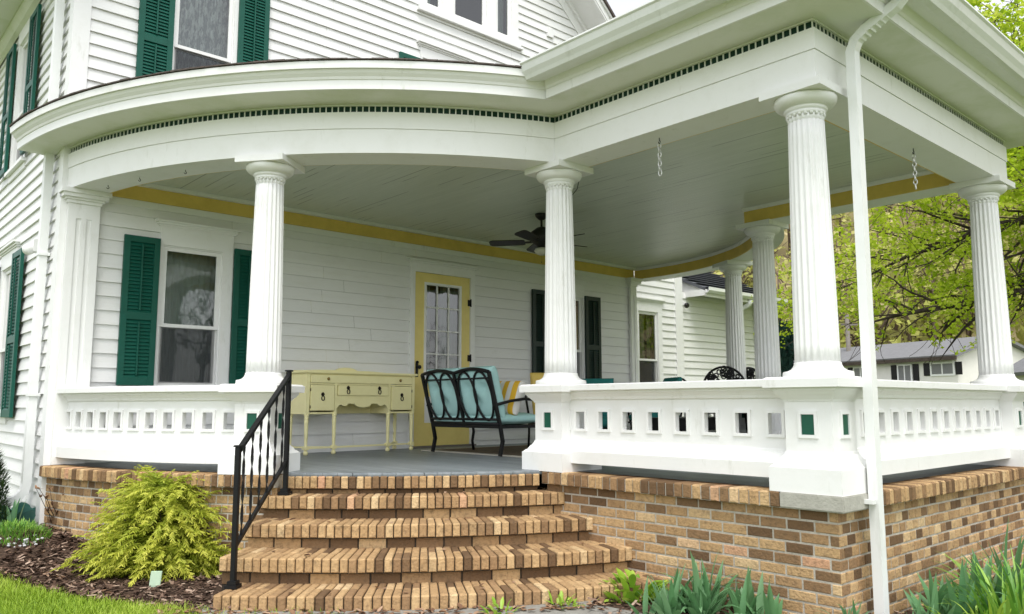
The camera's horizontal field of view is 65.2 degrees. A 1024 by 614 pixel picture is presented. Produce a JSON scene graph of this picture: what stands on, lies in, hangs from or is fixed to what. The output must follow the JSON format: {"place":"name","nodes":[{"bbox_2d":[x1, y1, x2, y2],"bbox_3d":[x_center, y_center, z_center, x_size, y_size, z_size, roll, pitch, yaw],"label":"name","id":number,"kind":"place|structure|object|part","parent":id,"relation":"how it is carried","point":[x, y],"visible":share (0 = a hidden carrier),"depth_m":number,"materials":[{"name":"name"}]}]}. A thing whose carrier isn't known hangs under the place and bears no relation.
{"place":"outdoors","nodes":[
{"label":"outdoors","id":0,"kind":"place"},
{"bbox_2d":[0,573,338,613],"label":"grass","id":1,"kind":"structure","parent":0,"point":[24,598],"depth_m":5.11,"materials":[{"name":"green plant"}]},
{"bbox_2d":[192,601,642,613],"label":"concrete path","id":2,"kind":"structure","parent":0,"point":[580,610],"depth_m":4.93,"materials":[{"name":"grey concrete"}]},
{"bbox_2d":[479,597,518,613],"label":"weed","id":3,"kind":"object","parent":2,"relation":"on","point":[496,605],"visible":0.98,"depth_m":4.91,"materials":[{"name":"green plant"}]},
{"bbox_2d":[545,590,585,608],"bbox_3d":[0.324,1.855,5.060,0.213,0.124,0.228,3,-8,-24],"label":"weed","id":4,"kind":"object","parent":2,"relation":"on","point":[559,600],"visible":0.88,"depth_m":5.08,"materials":[{"name":"green plant"}]},
{"bbox_2d":[0,527,1020,613],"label":"mulch bed","id":5,"kind":"object","parent":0,"point":[31,554],"visible":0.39,"depth_m":5.82,"materials":[{"name":"soil"}]},
{"bbox_2d":[0,449,20,523],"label":"evergreen shrub","id":6,"kind":"object","parent":5,"relation":"on","point":[2,484],"visible":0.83,"depth_m":6.94,"materials":[{"name":"green plant"}]},
{"bbox_2d":[7,499,26,528],"bbox_3d":[-4.237,1.776,6.827,0.163,0.296,0.089,-3,-8,24],"label":"tulip plant","id":7,"kind":"object","parent":5,"relation":"on","point":[12,515],"visible":0.66,"depth_m":6.84,"materials":[{"name":"green plant"}]},
{"bbox_2d":[0,502,35,525],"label":"leafy plant","id":8,"kind":"object","parent":5,"relation":"on","point":[28,511],"visible":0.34,"depth_m":7.05,"materials":[{"name":"green plant"}]},
{"bbox_2d":[0,517,52,546],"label":"candytuft plant","id":9,"kind":"object","parent":5,"relation":"on","point":[5,527],"visible":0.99,"depth_m":6.43,"materials":[{"name":"green plant"}]},
{"bbox_2d":[35,485,64,523],"bbox_3d":[-3.926,1.715,7.003,0.383,0.476,0.435,2,-7,-16],"label":"twiggy bush","id":10,"kind":"object","parent":5,"relation":"on","point":[49,507],"visible":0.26,"depth_m":6.86,"materials":[{"name":"brown plant"}]},
{"bbox_2d":[50,464,242,586],"bbox_3d":[-2.649,1.688,5.987,1.527,0.977,0.898,-1,-7,8],"label":"golden cypress shrub","id":11,"kind":"object","parent":5,"relation":"on","point":[164,544],"visible":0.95,"depth_m":5.95,"materials":[{"name":"yellow plant"}]},
{"bbox_2d":[149,571,161,586],"bbox_3d":[-2.494,1.923,5.599,0.091,0.150,0.011,0,-7,-3],"label":"plant marker","id":12,"kind":"object","parent":5,"relation":"on","point":[155,578],"visible":0.6,"depth_m":5.60,"materials":[{"name":"white plastic"}]},
{"bbox_2d":[2,491,906,613],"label":"fallen leaves","id":13,"kind":"object","parent":5,"relation":"on","point":[601,599],"visible":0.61,"depth_m":4.93,"materials":[{"name":"brown plant"}]},
{"bbox_2d":[597,568,670,603],"bbox_3d":[0.792,1.843,5.265,0.556,0.216,0.524,2,-7,-14],"label":"leafy plant","id":14,"kind":"object","parent":5,"relation":"on","point":[629,596],"visible":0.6,"depth_m":5.19,"materials":[{"name":"green plant"}]},
{"bbox_2d":[625,569,689,613],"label":"iris plant","id":15,"kind":"object","parent":5,"relation":"on","point":[663,605],"visible":0.86,"depth_m":4.80,"materials":[{"name":"green plant"}]},
{"bbox_2d":[645,551,740,613],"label":"iris plant","id":16,"kind":"object","parent":5,"relation":"on","point":[694,597],"visible":0.77,"depth_m":4.78,"materials":[{"name":"green plant"}]},
{"bbox_2d":[668,551,738,613],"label":"iris plant","id":17,"kind":"object","parent":5,"relation":"on","point":[706,584],"visible":0.65,"depth_m":4.87,"materials":[{"name":"green plant"}]},
{"bbox_2d":[716,566,782,613],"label":"iris plant","id":18,"kind":"object","parent":5,"relation":"on","point":[745,600],"visible":0.98,"depth_m":4.72,"materials":[{"name":"green plant"}]},
{"bbox_2d":[820,601,868,613],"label":"iris plant","id":19,"kind":"object","parent":5,"relation":"on","point":[853,608],"visible":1,"depth_m":4.40,"materials":[{"name":"green plant"}]},
{"bbox_2d":[906,590,936,613],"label":"iris plant","id":20,"kind":"object","parent":5,"relation":"on","point":[919,607],"visible":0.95,"depth_m":4.49,"materials":[{"name":"green plant"}]},
{"bbox_2d":[903,559,1006,613],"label":"iris plant","id":21,"kind":"object","parent":5,"relation":"on","point":[943,606],"visible":0.86,"depth_m":4.64,"materials":[{"name":"green plant"}]},
{"bbox_2d":[908,593,1019,613],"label":"lily plant","id":22,"kind":"object","parent":5,"relation":"on","point":[990,609],"visible":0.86,"depth_m":4.30,"materials":[{"name":"green plant"}]},
{"bbox_2d":[938,552,1006,613],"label":"iris plant","id":23,"kind":"object","parent":5,"relation":"on","point":[970,581],"visible":0.24,"depth_m":4.92,"materials":[{"name":"green plant"}]},
{"bbox_2d":[923,558,1023,613],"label":"lily plant","id":24,"kind":"object","parent":5,"relation":"on","point":[1016,608],"visible":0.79,"depth_m":4.51,"materials":[{"name":"green plant"}]},
{"bbox_2d":[933,545,1023,613],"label":"lily plant","id":25,"kind":"object","parent":5,"relation":"on","point":[1019,594],"visible":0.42,"depth_m":5.00,"materials":[{"name":"green plant"}]},
{"bbox_2d":[946,550,1018,606],"bbox_3d":[2.974,1.761,5.080,0.600,0.432,0.423,6,-9,-41],"label":"iris plant","id":26,"kind":"object","parent":5,"relation":"on","point":[987,570],"visible":0.24,"depth_m":5.10,"materials":[{"name":"green plant"}]},
{"bbox_2d":[951,518,1023,590],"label":"iris plant","id":27,"kind":"object","parent":5,"relation":"on","point":[1017,559],"visible":0.22,"depth_m":5.40,"materials":[{"name":"green plant"}]},
{"bbox_2d":[973,549,1023,599],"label":"lily plant","id":28,"kind":"object","parent":5,"relation":"on","point":[1001,574],"visible":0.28,"depth_m":5.13,"materials":[{"name":"green plant"}]},
{"bbox_2d":[326,160,1022,361],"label":"hillside","id":29,"kind":"structure","parent":0,"point":[779,252],"depth_m":89.52,"materials":[{"name":"green plant"}]},
{"bbox_2d":[323,157,1023,347],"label":"woodland","id":30,"kind":"object","parent":29,"relation":"on","point":[1019,325],"depth_m":54.91,"materials":[{"name":"green plant"}]},
{"bbox_2d":[607,0,1023,38],"label":"sky","id":31,"kind":"structure","parent":0,"point":[619,7],"materials":[{"name":"white"}]},
{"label":"lawn","id":32,"kind":"structure","parent":0,"visible":0},
{"bbox_2d":[0,0,787,526],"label":"house","id":33,"kind":"structure","parent":32,"relation":"on","point":[138,286],"depth_m":8.95,"materials":[{"name":"paint"}]},
{"bbox_2d":[0,239,20,423],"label":"window","id":34,"kind":"structure","parent":33,"relation":"in","point":[6,252],"depth_m":9.08,"materials":[{"name":"white paint"}]},
{"bbox_2d":[4,2,39,183],"bbox_3d":[-5.612,-2.432,9.210,0.155,1.900,0.970,6,-9,-41],"label":"window","id":35,"kind":"structure","parent":33,"relation":"in","point":[17,166],"depth_m":9.40,"materials":[{"name":"white paint"}]},
{"bbox_2d":[153,218,241,385],"bbox_3d":[-3.252,0.044,8.142,0.850,1.755,0.275,6,-9,-41],"label":"window","id":36,"kind":"structure","parent":33,"relation":"in","point":[192,347],"depth_m":8.18,"materials":[{"name":"white paint"}]},
{"bbox_2d":[172,0,238,69],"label":"window","id":37,"kind":"structure","parent":33,"relation":"in","point":[205,31],"depth_m":8.59,"materials":[{"name":"white paint"}]},
{"bbox_2d":[343,272,471,445],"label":"front door","id":38,"kind":"structure","parent":33,"relation":"in","point":[443,303],"depth_m":10.23,"materials":[{"name":"yellow paint"}]},
{"bbox_2d":[420,0,448,12],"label":"window","id":39,"kind":"structure","parent":33,"relation":"in","point":[443,5],"depth_m":10.65,"materials":[{"name":"white paint"}]},
{"bbox_2d":[416,39,471,60],"bbox_3d":[-0.912,-2.457,10.482,0.860,1.880,0.155,6,-9,-41],"label":"window","id":40,"kind":"structure","parent":33,"relation":"in","point":[427,50],"depth_m":10.48,"materials":[{"name":"white paint"}]},
{"bbox_2d":[430,0,491,29],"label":"window","id":41,"kind":"structure","parent":33,"relation":"in","point":[485,6],"depth_m":11.17,"materials":[{"name":"white paint"}]},
{"bbox_2d":[455,0,518,54],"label":"window","id":42,"kind":"structure","parent":33,"relation":"in","point":[505,17],"depth_m":11.49,"materials":[{"name":"white paint"}]},
{"bbox_2d":[575,279,588,378],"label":"window","id":43,"kind":"structure","parent":33,"relation":"in","point":[579,284],"depth_m":11.88,"materials":[{"name":"white paint"}]},
{"bbox_2d":[637,297,665,381],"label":"window","id":44,"kind":"structure","parent":33,"relation":"in","point":[649,310],"depth_m":14.33,"materials":[{"name":"white paint"}]},
{"bbox_2d":[213,474,669,610],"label":"brick steps","id":45,"kind":"structure","parent":32,"relation":"on","point":[358,547],"depth_m":5.64,"materials":[{"name":"brown brick"}]},
{"bbox_2d":[224,370,292,589],"bbox_3d":[-1.761,1.151,5.676,0.084,1.442,0.914,-1,-7,6],"label":"handrail","id":46,"kind":"object","parent":45,"relation":"on","point":[233,583],"visible":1,"depth_m":5.59,"materials":[{"name":"black metal"}]},
{"bbox_2d":[9,0,1023,613],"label":"porch","id":47,"kind":"object","parent":32,"relation":"on","point":[827,482],"visible":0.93,"depth_m":6.22,"materials":[{"name":"wood"}]},
{"bbox_2d":[290,368,417,455],"bbox_3d":[-1.765,1.145,8.960,0.405,0.942,1.500,-7,-10,43],"label":"sideboard","id":48,"kind":"object","parent":47,"relation":"on","point":[334,393],"visible":0.91,"depth_m":8.81,"materials":[{"name":"yellow paint"}]},
{"bbox_3d":[-2.007,0.960,8.472,0.039,0.268,0.298,-7,-10,43],"label":"cabinet door","id":49,"kind":"part","parent":48,"relation":"part of","materials":[{"name":"yellow paint"}]},
{"bbox_3d":[-1.271,1.052,9.238,0.039,0.268,0.298,-7,-10,43],"label":"cabinet door","id":50,"kind":"part","parent":48,"relation":"part of","materials":[{"name":"yellow paint"}]},
{"bbox_2d":[421,445,527,457],"bbox_3d":[0.600,1.606,8.951,2.200,0.011,2.450,6,-9,-41],"label":"rug","id":51,"kind":"object","parent":47,"relation":"on","point":[513,451],"visible":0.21,"depth_m":8.93,"materials":[{"name":"grey fabric"}]},
{"bbox_2d":[420,366,534,456],"bbox_3d":[-0.326,1.100,8.510,0.784,0.897,1.210,6,-9,-41],"label":"loveseat","id":52,"kind":"object","parent":51,"relation":"on","point":[468,397],"visible":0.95,"depth_m":8.24,"materials":[{"name":"black metal"}]},
{"bbox_2d":[500,381,524,415],"bbox_3d":[-0.076,0.944,8.282,0.400,0.370,0.156,-5,-33,36],"label":"throw pillow","id":53,"kind":"object","parent":52,"relation":"on","point":[509,389],"visible":0.47,"depth_m":8.17,"materials":[{"name":"yellow fabric"}]},
{"bbox_2d":[525,373,543,447],"bbox_3d":[0.540,1.212,9.344,0.608,0.899,0.643,3,-8,-22],"label":"armchair","id":54,"kind":"object","parent":51,"relation":"on","point":[534,377],"visible":0.12,"depth_m":9.45,"materials":[{"name":"black metal"}]},
{"bbox_2d":[582,378,613,428],"bbox_3d":[0.902,1.274,9.616,0.608,0.839,0.643,-4,-8,28],"label":"armchair","id":55,"kind":"object","parent":51,"relation":"on","point":[601,381],"visible":0.11,"depth_m":9.73,"materials":[{"name":"teal fabric"}]},
{"bbox_2d":[489,213,586,262],"bbox_3d":[0.369,-0.779,9.090,1.159,0.570,1.128,6,-9,-41],"label":"ceiling fan","id":56,"kind":"object","parent":47,"relation":"hanging from","point":[536,237],"visible":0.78,"depth_m":9.06,"materials":[{"name":"black metal"}]},
{"bbox_2d":[628,377,685,429],"bbox_3d":[1.937,1.371,10.621,0.643,0.886,0.608,1,-7,-12],"label":"armchair","id":57,"kind":"object","parent":47,"relation":"on","point":[671,379],"visible":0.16,"depth_m":10.59,"materials":[{"name":"teal fabric"}]},
{"bbox_2d":[657,138,661,175],"bbox_3d":[1.105,-1.124,5.993,0.027,0.302,0.027,0,-7,-5],"label":"hanging chain","id":58,"kind":"object","parent":47,"relation":"hanging from","point":[659,161],"visible":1,"depth_m":5.99,"materials":[{"name":"silver metal"}]},
{"bbox_2d":[652,417,715,430],"bbox_3d":[2.138,1.504,9.574,0.640,0.368,1.100,-6,-9,38],"label":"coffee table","id":59,"kind":"object","parent":47,"relation":"on","point":[711,423],"visible":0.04,"depth_m":9.30,"materials":[{"name":"black metal"}]},
{"bbox_2d":[703,365,747,432],"bbox_3d":[2.788,1.271,10.447,0.626,1.041,0.652,-2,-7,13],"label":"cast iron chair","id":60,"kind":"object","parent":47,"relation":"on","point":[728,374],"visible":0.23,"depth_m":10.76,"materials":[{"name":"black metal"}]},
{"bbox_2d":[746,367,754,378],"bbox_3d":[3.001,1.329,10.914,0.652,1.039,0.626,3,-8,-27],"label":"cast iron chair","id":61,"kind":"object","parent":47,"relation":"on","point":[750,372],"visible":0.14,"depth_m":11.02,"materials":[{"name":"black metal"}]},
{"bbox_2d":[911,148,917,189],"bbox_3d":[3.140,-1.079,6.250,0.027,0.336,0.027,0,-7,-5],"label":"hanging chain","id":62,"kind":"object","parent":47,"relation":"hanging from","point":[914,170],"visible":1,"depth_m":6.25,"materials":[{"name":"silver metal"}]},
{"bbox_2d":[778,319,794,376],"bbox_3d":[7.215,2.128,20.650,3.602,3.793,3.401,6,-9,-41],"label":"spruce tree","id":63,"kind":"object","parent":32,"relation":"on","point":[787,359],"visible":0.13,"depth_m":20.32,"materials":[{"name":"green plant"}]},
{"bbox_2d":[840,314,856,350],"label":"utility pole","id":64,"kind":"object","parent":32,"relation":"on","point":[848,343],"visible":0.05,"depth_m":40.62,"materials":[{"name":"grey wood"}]},
{"bbox_2d":[750,0,1023,363],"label":"maple tree","id":65,"kind":"object","parent":32,"relation":"on","point":[964,303],"visible":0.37,"depth_m":13.43,"materials":[{"name":"green plant"}]},
{"bbox_2d":[794,337,1023,382],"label":"neighbour house","id":66,"kind":"structure","parent":32,"relation":"on","point":[898,363],"depth_m":34.85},
{"bbox_2d":[853,366,861,376],"bbox_3d":[16.392,3.261,37.639,0.055,0.940,0.860,3,-8,-24],"label":"window","id":67,"kind":"structure","parent":66,"relation":"in","point":[857,370],"depth_m":37.76,"materials":[{"name":"grey glass"}]},
{"bbox_2d":[896,364,912,380],"bbox_3d":[17.377,2.999,35.430,0.055,0.960,0.780,3,-8,-24],"label":"window","id":68,"kind":"structure","parent":66,"relation":"in","point":[904,371],"depth_m":35.40,"materials":[{"name":"white glass"}]},
{"bbox_2d":[930,361,955,375],"bbox_3d":[18.134,2.606,33.754,0.055,0.590,1.160,3,-8,-24],"label":"window","id":69,"kind":"structure","parent":66,"relation":"in","point":[936,368],"depth_m":33.71,"materials":[{"name":"grey glass"}]},
{"bbox_2d":[1013,358,1023,403],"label":"neighbour garage","id":70,"kind":"structure","parent":32,"relation":"on","point":[1019,369],"depth_m":24.91,"materials":[{"name":"white"}]}
]}

